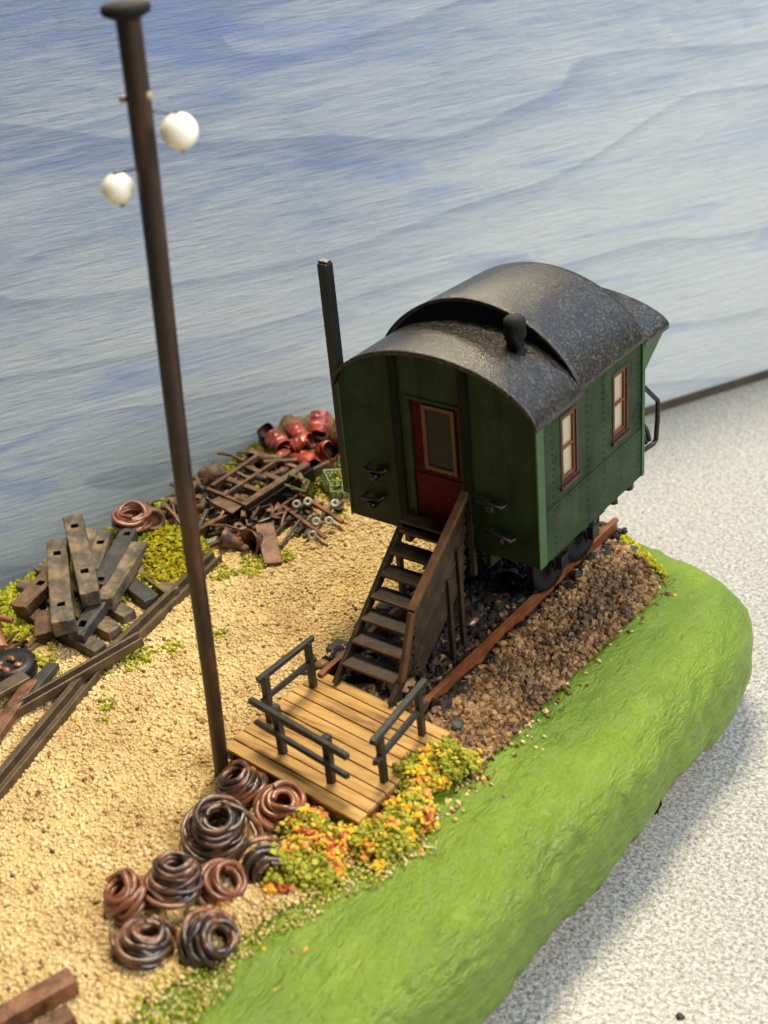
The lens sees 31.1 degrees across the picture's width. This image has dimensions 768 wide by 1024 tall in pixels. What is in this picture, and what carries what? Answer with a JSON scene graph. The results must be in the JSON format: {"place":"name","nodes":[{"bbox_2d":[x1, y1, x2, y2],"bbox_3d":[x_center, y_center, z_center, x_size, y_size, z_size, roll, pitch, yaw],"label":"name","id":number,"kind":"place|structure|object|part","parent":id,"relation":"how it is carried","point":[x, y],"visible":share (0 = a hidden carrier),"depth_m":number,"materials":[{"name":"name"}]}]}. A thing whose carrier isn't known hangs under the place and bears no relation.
{"place":"outdoors","nodes":[
{"label":"outdoors","id":0,"kind":"place"},
{"bbox_2d":[0,440,435,1023],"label":"sand ground","id":1,"kind":"structure","parent":0,"point":[108,820],"depth_m":18.40,"materials":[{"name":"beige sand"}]},
{"bbox_2d":[0,609,13,651],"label":"rusty pipe","id":2,"kind":"object","parent":1,"relation":"on","point":[3,643],"visible":0.88,"depth_m":21.23,"materials":[{"name":"brown metal"}]},
{"bbox_2d":[0,648,37,681],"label":"wheel","id":3,"kind":"object","parent":1,"relation":"on","point":[13,661],"visible":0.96,"depth_m":20.47,"materials":[{"name":"black rubber"}]},
{"bbox_2d":[0,679,37,742],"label":"plank","id":4,"kind":"object","parent":1,"relation":"on","point":[9,716],"visible":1,"depth_m":19.60,"materials":[{"name":"brown wood"}]},
{"bbox_2d":[0,671,29,699],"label":"plank","id":5,"kind":"object","parent":4,"relation":"on","point":[11,684],"visible":1,"depth_m":20.03,"materials":[{"name":"wood"}]},
{"bbox_2d":[32,663,59,690],"bbox_3d":[-5.047,2.488,20.263,0.206,0.147,0.776,6,32,19],"label":"plank","id":6,"kind":"object","parent":4,"relation":"on","point":[47,673],"visible":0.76,"depth_m":20.34,"materials":[{"name":"grey wood"}]},
{"bbox_2d":[8,632,144,718],"bbox_3d":[-4.478,2.379,20.176,2.191,0.190,0.160,-30,38,-29],"label":"old rail","id":7,"kind":"object","parent":4,"relation":"on","point":[84,670],"visible":0.95,"depth_m":20.17,"materials":[{"name":"brown metal"}]},
{"bbox_2d":[0,967,78,1023],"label":"rusty bar","id":8,"kind":"object","parent":1,"relation":"on","point":[41,998],"visible":1,"depth_m":15.01,"materials":[{"name":"brown metal"}]},
{"bbox_2d":[34,609,56,643],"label":"old sleeper","id":9,"kind":"object","parent":1,"relation":"on","point":[43,632],"visible":0.59,"depth_m":21.29,"materials":[{"name":"brown wood"}]},
{"bbox_2d":[0,669,103,800],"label":"old rail","id":10,"kind":"object","parent":1,"relation":"on","point":[18,761],"visible":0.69,"depth_m":19.20,"materials":[{"name":"brown metal"}]},
{"bbox_2d":[38,1004,77,1023],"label":"rusty bar","id":11,"kind":"object","parent":1,"relation":"on","point":[63,1014],"visible":1,"depth_m":14.77,"materials":[{"name":"brown metal"}]},
{"bbox_2d":[16,608,106,657],"bbox_3d":[-5.011,1.837,21.374,2.031,0.212,0.271,20,39,37],"label":"old sleeper","id":12,"kind":"object","parent":1,"relation":"on","point":[92,646],"visible":0.4,"depth_m":20.88,"materials":[{"name":"wood"}]},
{"bbox_2d":[11,566,48,615],"bbox_3d":[-5.502,1.244,22.044,0.330,0.216,1.171,7,34,20],"label":"old sleeper","id":13,"kind":"object","parent":12,"relation":"on","point":[31,598],"visible":0.67,"depth_m":21.79,"materials":[{"name":"brown wood"}]},
{"bbox_2d":[46,537,77,636],"bbox_3d":[-5.082,1.150,21.676,0.382,0.281,2.327,-11,34,-9],"label":"old sleeper","id":14,"kind":"object","parent":13,"relation":"on","point":[62,604],"visible":0.99,"depth_m":21.40,"materials":[{"name":"brown wood"}]},
{"bbox_2d":[67,601,107,642],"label":"old sleeper","id":15,"kind":"object","parent":12,"relation":"on","point":[89,620],"visible":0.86,"depth_m":21.11,"materials":[{"name":"grey wood"}]},
{"bbox_2d":[16,577,121,641],"bbox_3d":[-5.022,1.540,21.881,2.435,0.206,0.281,20,39,37],"label":"old sleeper","id":16,"kind":"object","parent":1,"relation":"on","point":[108,630],"visible":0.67,"depth_m":21.27,"materials":[{"name":"brown wood"}]},
{"bbox_2d":[33,562,136,624],"bbox_3d":[-4.835,1.303,22.261,2.419,0.203,0.294,21,40,38],"label":"old sleeper","id":17,"kind":"object","parent":1,"relation":"on","point":[122,613],"visible":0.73,"depth_m":21.59,"materials":[{"name":"brown wood"}]},
{"bbox_2d":[102,867,154,926],"bbox_3d":[-3.037,4.499,16.273,0.667,0.468,0.714,-11,34,45],"label":"cable coil","id":18,"kind":"object","parent":1,"relation":"on","point":[124,893],"visible":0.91,"depth_m":16.10,"materials":[{"name":"brown metal"}]},
{"bbox_2d":[111,500,153,536],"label":"cable coil","id":19,"kind":"object","parent":1,"relation":"on","point":[136,515],"visible":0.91,"depth_m":23.58,"materials":[{"name":"brown metal"}]},
{"bbox_2d":[125,577,157,609],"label":"old sleeper","id":20,"kind":"object","parent":1,"relation":"on","point":[142,594],"visible":0.27,"depth_m":21.95,"materials":[{"name":"grey wood"}]},
{"bbox_2d":[91,530,113,570],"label":"old sleeper","id":21,"kind":"object","parent":20,"relation":"on","point":[102,543],"visible":0.72,"depth_m":22.91,"materials":[{"name":"wood"}]},
{"bbox_2d":[96,528,138,588],"bbox_3d":[-4.405,0.801,22.586,0.309,0.240,1.822,-1,29,9],"label":"old sleeper","id":22,"kind":"object","parent":20,"relation":"on","point":[124,538],"visible":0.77,"depth_m":22.56,"materials":[{"name":"grey wood"}]},
{"bbox_2d":[63,513,100,606],"bbox_3d":[-4.853,0.743,22.153,0.349,0.282,2.290,-13,36,-12],"label":"old sleeper","id":23,"kind":"object","parent":22,"relation":"on","point":[86,579],"visible":1,"depth_m":21.88,"materials":[{"name":"brown wood"}]},
{"bbox_2d":[97,542,148,609],"bbox_3d":[-4.207,1.009,22.226,0.300,0.240,1.785,1,29,11],"label":"old sleeper","id":24,"kind":"object","parent":20,"relation":"on","point":[114,588],"visible":0.91,"depth_m":22.07,"materials":[{"name":"brown wood"}]},
{"bbox_2d":[108,914,176,970],"bbox_3d":[-2.690,4.856,15.694,0.889,0.467,0.741,14,20,-4],"label":"cable coil","id":25,"kind":"object","parent":1,"relation":"on","point":[134,946],"visible":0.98,"depth_m":15.52,"materials":[{"name":"brown metal"}]},
{"bbox_2d":[147,507,165,531],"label":"cable coil","id":26,"kind":"object","parent":1,"relation":"on","point":[157,515],"visible":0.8,"depth_m":23.78,"materials":[{"name":"brown metal"}]},
{"bbox_2d":[136,563,179,596],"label":"old sleeper","id":27,"kind":"object","parent":1,"relation":"on","point":[163,587],"visible":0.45,"depth_m":22.10,"materials":[{"name":"wood"}]},
{"bbox_2d":[103,551,221,672],"bbox_3d":[-3.497,1.519,21.658,0.240,0.190,3.252,10,33,25],"label":"old rail","id":28,"kind":"object","parent":1,"relation":"on","point":[150,618],"visible":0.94,"depth_m":21.63,"materials":[{"name":"brown metal"}]},
{"bbox_2d":[100,0,228,776],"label":"lamp mast","id":29,"kind":"object","parent":1,"relation":"on","point":[178,130],"visible":0.99,"depth_m":14.65,"materials":[{"name":"brown metal"}]},
{"bbox_2d":[161,493,177,510],"bbox_3d":[-3.691,-0.122,24.425,0.527,0.477,0.422,-12,31,-11],"label":"scrap lump","id":30,"kind":"object","parent":1,"relation":"on","point":[173,495],"visible":0.3,"depth_m":24.30,"materials":[{"name":"brown metal"}]},
{"bbox_2d":[1,448,342,678],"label":"scrap tangle","id":31,"kind":"object","parent":1,"relation":"on","point":[239,521],"visible":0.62,"depth_m":23.66,"materials":[{"name":"brown metal"}]},
{"bbox_2d":[206,451,317,522],"bbox_3d":[-2.202,-0.450,24.315,1.387,0.540,1.961,17,37,33],"label":"scrap chassis","id":32,"kind":"object","parent":31,"relation":"on","point":[228,499],"visible":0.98,"depth_m":24.23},
{"bbox_2d":[255,522,282,564],"bbox_3d":[-1.919,0.517,22.962,0.316,0.223,1.036,-10,30,-7],"label":"rusty plate","id":33,"kind":"object","parent":31,"relation":"on","point":[270,551],"visible":1,"depth_m":22.89,"materials":[{"name":"brown metal"}]},
{"bbox_2d":[144,850,203,909],"bbox_3d":[-2.466,4.282,16.237,0.714,0.556,0.764,23,29,39],"label":"cable coil","id":34,"kind":"object","parent":1,"relation":"on","point":[173,879],"visible":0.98,"depth_m":16.04,"materials":[{"name":"brown metal"}]},
{"bbox_2d":[135,524,214,591],"bbox_3d":[-3.605,0.713,22.927,1.520,0.466,2.068,8,33,22],"label":"bush","id":35,"kind":"object","parent":1,"relation":"on","point":[164,558],"visible":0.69,"depth_m":22.71,"materials":[{"name":"yellow plant"}]},
{"bbox_2d":[33,489,346,722],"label":"turf patches","id":36,"kind":"object","parent":1,"relation":"on","point":[176,644],"visible":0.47,"depth_m":21.84,"materials":[{"name":"yellow plant"}]},
{"bbox_2d":[193,475,201,494],"bbox_3d":[-3.481,-0.404,24.843,0.549,0.504,0.453,-1,31,8],"label":"scrap lump","id":37,"kind":"object","parent":1,"relation":"on","point":[196,480],"visible":0.21,"depth_m":24.74,"materials":[{"name":"brown metal"}]},
{"bbox_2d":[196,493,215,515],"bbox_3d":[-3.188,-0.081,24.281,0.506,0.532,0.507,-11,31,-9],"label":"scrap lump","id":38,"kind":"object","parent":1,"relation":"on","point":[202,505],"visible":0.37,"depth_m":24.09,"materials":[{"name":"metal"}]},
{"bbox_2d":[175,907,238,970],"bbox_3d":[-1.934,4.853,15.628,0.750,0.490,0.800,15,57,-39],"label":"cable coil","id":39,"kind":"object","parent":1,"relation":"on","point":[195,947],"visible":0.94,"depth_m":15.47,"materials":[{"name":"black metal"}]},
{"bbox_2d":[197,461,226,485],"bbox_3d":[-3.080,-0.611,25.005,0.571,0.600,0.562,-4,30,4],"label":"scrap lump","id":40,"kind":"object","parent":1,"relation":"on","point":[206,474],"visible":0.59,"depth_m":24.83,"materials":[{"name":"brown stone"}]},
{"bbox_2d":[203,518,232,537],"bbox_3d":[-2.889,0.287,23.643,0.582,0.289,0.525,17,37,33],"label":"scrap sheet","id":41,"kind":"object","parent":1,"relation":"on","point":[227,523],"visible":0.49,"depth_m":23.64,"materials":[{"name":"brown metal"}]},
{"bbox_2d":[178,793,264,863],"bbox_3d":[-1.990,3.910,16.969,1.072,0.641,1.058,11,42,5],"label":"cable coil","id":42,"kind":"object","parent":1,"relation":"on","point":[202,840],"visible":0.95,"depth_m":16.85,"materials":[{"name":"black metal"}]},
{"bbox_2d":[213,900,229,906],"bbox_3d":[-1.915,4.574,16.279,0.219,0.143,0.205,17,37,33],"label":"leaf clump","id":43,"kind":"object","parent":1,"relation":"on","point":[220,904],"visible":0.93,"depth_m":16.22,"materials":[{"name":"orange plant"}]},
{"bbox_2d":[198,858,247,906],"bbox_3d":[-1.914,4.402,16.391,0.708,0.411,0.637,24,44,-32],"label":"cable coil","id":44,"kind":"object","parent":1,"relation":"on","point":[212,872],"visible":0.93,"depth_m":16.30,"materials":[{"name":"brown metal"}]},
{"bbox_2d":[218,527,245,548],"bbox_3d":[-2.589,0.472,23.076,0.474,0.380,0.385,17,37,33],"label":"rusty funnel","id":45,"kind":"object","parent":1,"relation":"on","point":[228,538],"visible":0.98,"depth_m":23.02,"materials":[{"name":"brown metal"}]},
{"bbox_2d":[216,760,268,804],"bbox_3d":[-1.867,3.483,17.822,0.764,0.434,0.628,1,37,41],"label":"cable coil","id":46,"kind":"object","parent":1,"relation":"on","point":[243,782],"visible":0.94,"depth_m":17.63,"materials":[{"name":"brown metal"}]},
{"bbox_2d":[240,529,262,555],"bbox_3d":[-2.160,0.448,23.042,0.470,0.456,0.482,17,37,33],"label":"rusty funnel","id":47,"kind":"object","parent":1,"relation":"on","point":[249,535],"visible":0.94,"depth_m":23.02,"materials":[{"name":"brown metal"}]},
{"bbox_2d":[234,836,281,883],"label":"cable coil","id":48,"kind":"object","parent":1,"relation":"on","point":[256,860],"visible":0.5,"depth_m":16.52,"materials":[{"name":"black metal"}]},
{"bbox_2d":[247,502,284,522],"bbox_3d":[-2.025,0.009,23.915,0.600,0.372,0.525,17,37,33],"label":"scrap sheet","id":49,"kind":"object","parent":1,"relation":"on","point":[268,512],"visible":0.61,"depth_m":23.87,"materials":[{"name":"brown metal"}]},
{"bbox_2d":[206,509,291,544],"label":"scrap beam","id":50,"kind":"structure","parent":49,"relation":"on","point":[261,521],"depth_m":23.52,"materials":[{"name":"brown metal"}]},
{"bbox_2d":[263,881,278,894],"bbox_3d":[-1.333,4.468,16.364,0.209,0.140,0.204,17,37,33],"label":"leaf clump","id":51,"kind":"object","parent":1,"relation":"on","point":[271,886],"visible":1,"depth_m":16.32,"materials":[{"name":"orange plant"}]},
{"bbox_2d":[109,811,441,1023],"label":"bank turf","id":52,"kind":"structure","parent":1,"relation":"on","point":[156,982],"depth_m":15.62,"materials":[{"name":"green plant"}]},
{"bbox_2d":[253,779,306,832],"bbox_3d":[-1.288,3.659,17.355,0.717,0.482,0.725,-4,49,-21],"label":"cable coil","id":53,"kind":"object","parent":1,"relation":"on","point":[269,813],"visible":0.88,"depth_m":17.24,"materials":[{"name":"brown metal"}]},
{"bbox_2d":[276,414,308,439],"bbox_3d":[-1.698,-1.504,26.170,0.750,0.638,0.853,4,32,16],"label":"rock","id":54,"kind":"object","parent":1,"relation":"on","point":[285,421],"visible":0.38,"depth_m":25.96,"materials":[{"name":"beige stone"}]},
{"bbox_2d":[257,423,274,448],"bbox_3d":[-2.170,-1.422,25.829,0.373,0.371,0.371,1,57,11],"label":"barrel","id":55,"kind":"object","parent":54,"relation":"on","point":[263,429],"visible":0.59,"depth_m":25.80,"materials":[{"name":"metal"}]},
{"bbox_2d":[285,420,307,438],"bbox_3d":[-1.595,-1.448,25.739,0.362,0.372,0.469,-21,48,-25],"label":"barrel","id":56,"kind":"object","parent":54,"relation":"on","point":[294,428],"visible":0.58,"depth_m":25.65,"materials":[{"name":"red metal"}]},
{"bbox_2d":[309,410,328,436],"bbox_3d":[-1.209,-1.649,25.665,0.369,0.369,0.452,1,73,12],"label":"barrel","id":57,"kind":"object","parent":56,"relation":"on","point":[318,423],"visible":0.94,"depth_m":25.54,"materials":[{"name":"red metal"}]},
{"bbox_2d":[284,473,314,495],"bbox_3d":[-1.493,-0.485,24.294,0.446,0.226,0.346,19,-7,17],"label":"crate","id":58,"kind":"object","parent":1,"relation":"on","point":[310,484],"visible":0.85,"depth_m":24.20,"materials":[{"name":"green plastic"}]},
{"bbox_2d":[290,449,321,467],"bbox_3d":[-1.426,-0.909,24.901,0.439,0.408,0.561,-25,42,-29],"label":"barrel","id":59,"kind":"object","parent":1,"relation":"on","point":[307,456],"visible":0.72,"depth_m":24.80,"materials":[{"name":"red metal"}]},
{"bbox_2d":[290,432,316,452],"bbox_3d":[-1.471,-1.224,24.994,0.446,0.363,0.360,-21,28,13],"label":"barrel","id":60,"kind":"object","parent":59,"relation":"on","point":[300,443],"visible":0.97,"depth_m":24.87,"materials":[{"name":"red metal"}]},
{"bbox_2d":[275,491,344,547],"bbox_3d":[-1.235,0.081,23.574,1.218,0.264,1.674,3,31,15],"label":"wheelset frame","id":61,"kind":"object","parent":1,"relation":"on","point":[309,501],"visible":1,"depth_m":23.50,"materials":[{"name":"brown metal"}]},
{"bbox_2d":[310,443,322,461],"bbox_3d":[-1.202,-1.017,25.688,0.562,0.423,0.584,17,37,33],"label":"rock","id":62,"kind":"object","parent":1,"relation":"on","point":[312,450],"visible":0.06,"depth_m":25.54,"materials":[{"name":"brown stone"}]},
{"bbox_2d":[305,413,334,441],"bbox_3d":[-1.236,-1.599,26.273,0.746,0.578,0.706,17,37,33],"label":"rock","id":63,"kind":"object","parent":1,"relation":"on","point":[331,423],"visible":0.34,"depth_m":26.06,"materials":[{"name":"beige stone"}]},
{"bbox_2d":[314,440,338,462],"bbox_3d":[-0.994,-1.099,25.084,0.408,0.414,0.500,-19,0,-21],"label":"barrel","id":64,"kind":"object","parent":1,"relation":"on","point":[325,450],"visible":0.94,"depth_m":25.03,"materials":[{"name":"red metal"}]},
{"bbox_2d":[313,468,342,495],"bbox_3d":[-1.046,-0.591,24.774,1.451,0.386,0.871,-6,30,0],"label":"bush","id":65,"kind":"object","parent":1,"relation":"on","point":[319,486],"visible":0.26,"depth_m":24.64,"materials":[{"name":"green plant"}]},
{"bbox_2d":[319,469,342,492],"bbox_3d":[-0.873,-0.558,24.555,0.426,0.186,0.386,-4,54,-34],"label":"crate","id":66,"kind":"object","parent":1,"relation":"on","point":[323,476],"visible":0.59,"depth_m":24.51,"materials":[{"name":"green plastic"}]},
{"bbox_2d":[329,422,337,442],"bbox_3d":[-0.670,-1.527,26.070,0.720,0.545,0.709,17,37,33],"label":"rock","id":67,"kind":"object","parent":1,"relation":"on","point":[333,435],"visible":0.18,"depth_m":25.96,"materials":[{"name":"brown stone"}]},
{"bbox_2d":[336,456,340,468],"bbox_3d":[-0.597,-0.926,25.092,0.426,0.186,0.386,14,64,20],"label":"crate","id":68,"kind":"object","parent":1,"relation":"on","point":[338,465],"visible":0.12,"depth_m":25.05,"materials":[{"name":"green plastic"}]},
{"bbox_2d":[328,479,348,498],"bbox_3d":[-0.704,-0.408,24.237,0.526,0.366,0.226,-3,73,-6],"label":"crate","id":69,"kind":"object","parent":1,"relation":"on","point":[335,492],"visible":0.51,"depth_m":24.23,"materials":[{"name":"green plastic"}]},
{"bbox_2d":[227,635,450,825],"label":"wooden platform","id":70,"kind":"structure","parent":1,"relation":"on","point":[341,747],"depth_m":18.02,"materials":[{"name":"brown wood"}]},
{"bbox_2d":[332,489,477,706],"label":"staircase","id":71,"kind":"structure","parent":1,"relation":"on","point":[427,609],"depth_m":19.15,"materials":[{"name":"brown wood"}]},
{"bbox_2d":[448,718,463,730],"bbox_3d":[0.960,2.857,18.499,0.232,0.151,0.246,-8,30,-5],"label":"stone","id":72,"kind":"object","parent":1,"relation":"on","point":[456,723],"visible":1,"depth_m":18.42,"materials":[{"name":"grey stone"}]},
{"bbox_2d":[321,521,627,714],"bbox_3d":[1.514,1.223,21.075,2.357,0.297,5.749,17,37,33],"label":"dark stones","id":73,"kind":"object","parent":1,"relation":"on","point":[498,578],"visible":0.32,"depth_m":20.43,"materials":[{"name":"black gravel"}]},
{"bbox_2d":[315,659,328,669],"bbox_3d":[-0.889,2.198,19.946,0.227,0.126,0.214,-10,30,-7],"label":"stone","id":74,"kind":"object","parent":73,"relation":"on","point":[320,664],"visible":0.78,"depth_m":19.88,"materials":[{"name":"brown stone"}]},
{"bbox_2d":[301,517,638,713],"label":"railway track","id":75,"kind":"structure","parent":73,"relation":"on","point":[477,655],"depth_m":20.16,"materials":[{"name":"brown metal"}]},
{"bbox_2d":[317,258,668,591],"bbox_3d":[1.720,-1.496,20.242,3.450,5.300,3.952,17,37,33],"label":"railway wagon","id":76,"kind":"object","parent":75,"relation":"on","point":[509,398],"visible":0.96,"depth_m":18.92,"materials":[{"name":"green wood"}]},
{"bbox_3d":[0.768,-0.572,19.106,0.814,2.077,0.090,17,37,33],"label":"door","id":77,"kind":"part","parent":76,"relation":"part of","materials":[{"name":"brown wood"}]},
{"bbox_3d":[2.491,-0.879,18.609,0.095,1.108,0.530,17,37,33],"label":"window","id":78,"kind":"part","parent":76,"relation":"part of","materials":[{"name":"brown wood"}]},
{"bbox_3d":[3.345,-1.534,19.581,0.095,1.108,0.530,17,37,33],"label":"window","id":79,"kind":"part","parent":76,"relation":"part of","materials":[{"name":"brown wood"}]},
{"bbox_2d":[465,612,479,625],"bbox_3d":[1.256,1.628,20.552,0.375,0.241,0.404,17,37,33],"label":"stone","id":80,"kind":"object","parent":73,"relation":"on","point":[471,621],"visible":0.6,"depth_m":20.39,"materials":[{"name":"stone"}]},
{"bbox_2d":[0,532,752,1023],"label":"grass bank","id":81,"kind":"structure","parent":0,"point":[462,920],"depth_m":17.08,"materials":[{"name":"green plant"}]},
{"bbox_2d":[0,439,337,675],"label":"turf","id":82,"kind":"structure","parent":81,"relation":"on","point":[10,594],"depth_m":22.36,"materials":[{"name":"green plant"}]},
{"bbox_2d":[86,528,97,547],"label":"old sleeper","id":83,"kind":"object","parent":82,"relation":"on","point":[90,532],"visible":0.2,"depth_m":23.62,"materials":[{"name":"brown wood"}]},
{"bbox_2d":[207,539,218,548],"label":"scrap beam","id":84,"kind":"structure","parent":82,"relation":"on","point":[213,544],"depth_m":23.12,"materials":[{"name":"grey metal"}]},
{"bbox_2d":[241,449,263,468],"bbox_3d":[-2.381,-0.938,25.364,0.407,0.413,0.391,4,12,16],"label":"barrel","id":85,"kind":"object","parent":82,"relation":"on","point":[252,453],"visible":0.38,"depth_m":25.32,"materials":[{"name":"brown metal"}]},
{"bbox_2d":[277,443,292,450],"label":"barrel","id":86,"kind":"object","parent":82,"relation":"on","point":[284,446],"visible":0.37,"depth_m":25.35,"materials":[{"name":"red metal"}]},
{"bbox_2d":[264,429,289,452],"bbox_3d":[-1.946,-1.274,25.460,0.401,0.391,0.482,-23,42,-27],"label":"barrel","id":87,"kind":"object","parent":86,"relation":"on","point":[274,439],"visible":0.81,"depth_m":25.36,"materials":[{"name":"red metal"}]},
{"bbox_2d":[259,801,350,893],"bbox_3d":[-0.990,4.028,16.815,1.168,0.458,1.476,-4,30,4],"label":"leafy bush","id":88,"kind":"object","parent":81,"relation":"on","point":[311,852],"visible":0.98,"depth_m":16.55,"materials":[{"name":"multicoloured plant"}]},
{"bbox_2d":[225,769,496,989],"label":"fallen leaves","id":89,"kind":"object","parent":81,"relation":"on","point":[421,850],"visible":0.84,"depth_m":16.73,"materials":[{"name":"orange plant"}]},
{"bbox_2d":[368,859,387,873],"bbox_3d":[-0.060,4.240,16.526,0.189,0.134,0.202,17,37,33],"label":"leaf clump","id":90,"kind":"object","parent":81,"relation":"on","point":[380,865],"visible":1,"depth_m":16.50,"materials":[{"name":"yellow plant"}]},
{"bbox_2d":[337,782,441,863],"bbox_3d":[0.100,3.810,16.995,1.449,0.457,0.923,-26,36,-30],"label":"leafy bush","id":91,"kind":"object","parent":81,"relation":"on","point":[387,833],"visible":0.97,"depth_m":16.84,"materials":[{"name":"yellow plant"}]},
{"bbox_2d":[391,734,483,797],"bbox_3d":[0.668,3.237,17.711,1.430,0.592,0.761,-25,35,-29],"label":"leafy bush","id":92,"kind":"object","parent":81,"relation":"on","point":[439,766],"visible":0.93,"depth_m":17.54,"materials":[{"name":"yellow plant"}]},
{"bbox_2d":[439,575,676,821],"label":"loose grains","id":93,"kind":"object","parent":81,"relation":"on","point":[488,777],"visible":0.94,"depth_m":18.43},
{"bbox_2d":[605,522,669,577],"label":"edge turf","id":94,"kind":"structure","parent":81,"relation":"on","point":[649,557],"depth_m":21.79,"materials":[{"name":"yellow plant"}]},
{"bbox_2d":[654,801,661,814],"bbox_3d":[3.828,3.912,19.327,0.229,0.763,0.324,10,34,24],"label":"chipped patch","id":95,"kind":"object","parent":81,"relation":"on","point":[657,810],"visible":0.2,"depth_m":19.30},
{"bbox_2d":[0,0,767,588],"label":"backdrop board","id":96,"kind":"object","parent":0,"point":[394,160],"visible":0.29,"depth_m":25.62,"materials":[{"name":"paint"}]},
{"bbox_2d":[482,378,767,1023],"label":"ground","id":97,"kind":"structure","parent":0,"point":[666,922],"depth_m":19.39,"materials":[{"name":"white"}]},
{"bbox_2d":[676,1012,684,1019],"bbox_3d":[3.646,6.197,16.965,0.109,0.068,0.096,-14,31,-14],"label":"crumb","id":98,"kind":"object","parent":97,"relation":"on","point":[679,1015],"visible":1,"depth_m":16.95,"materials":[{"name":"grey stone"}]},
{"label":"ballast bed","id":99,"kind":"structure","parent":0,"visible":0},
{"bbox_2d":[407,527,657,780],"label":"ballast stones","id":100,"kind":"object","parent":99,"relation":"on","point":[550,651],"visible":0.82,"depth_m":19.76,"materials":[{"name":"brown gravel"}]},
{"bbox_3d":[-1.780,-0.771,25.446,0.550,0.403,0.568,17,37,33],"label":"rock","id":101,"kind":"object","parent":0,"visible":0},
{"bbox_2d":[275,449,293,468],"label":"barrel","id":102,"kind":"object","parent":101,"relation":"on","point":[281,451],"visible":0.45,"depth_m":25.05,"materials":[{"name":"red metal"}]},
{"bbox_3d":[-3.269,0.329,23.562,0.593,0.272,0.545,17,37,33],"label":"scrap sheet","id":103,"kind":"object","parent":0,"visible":0},
{"bbox_2d":[199,459,332,535],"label":"scrap beam","id":104,"kind":"structure","parent":103,"relation":"on","point":[319,468],"depth_m":23.71,"materials":[{"name":"brown wood"}]}
]}

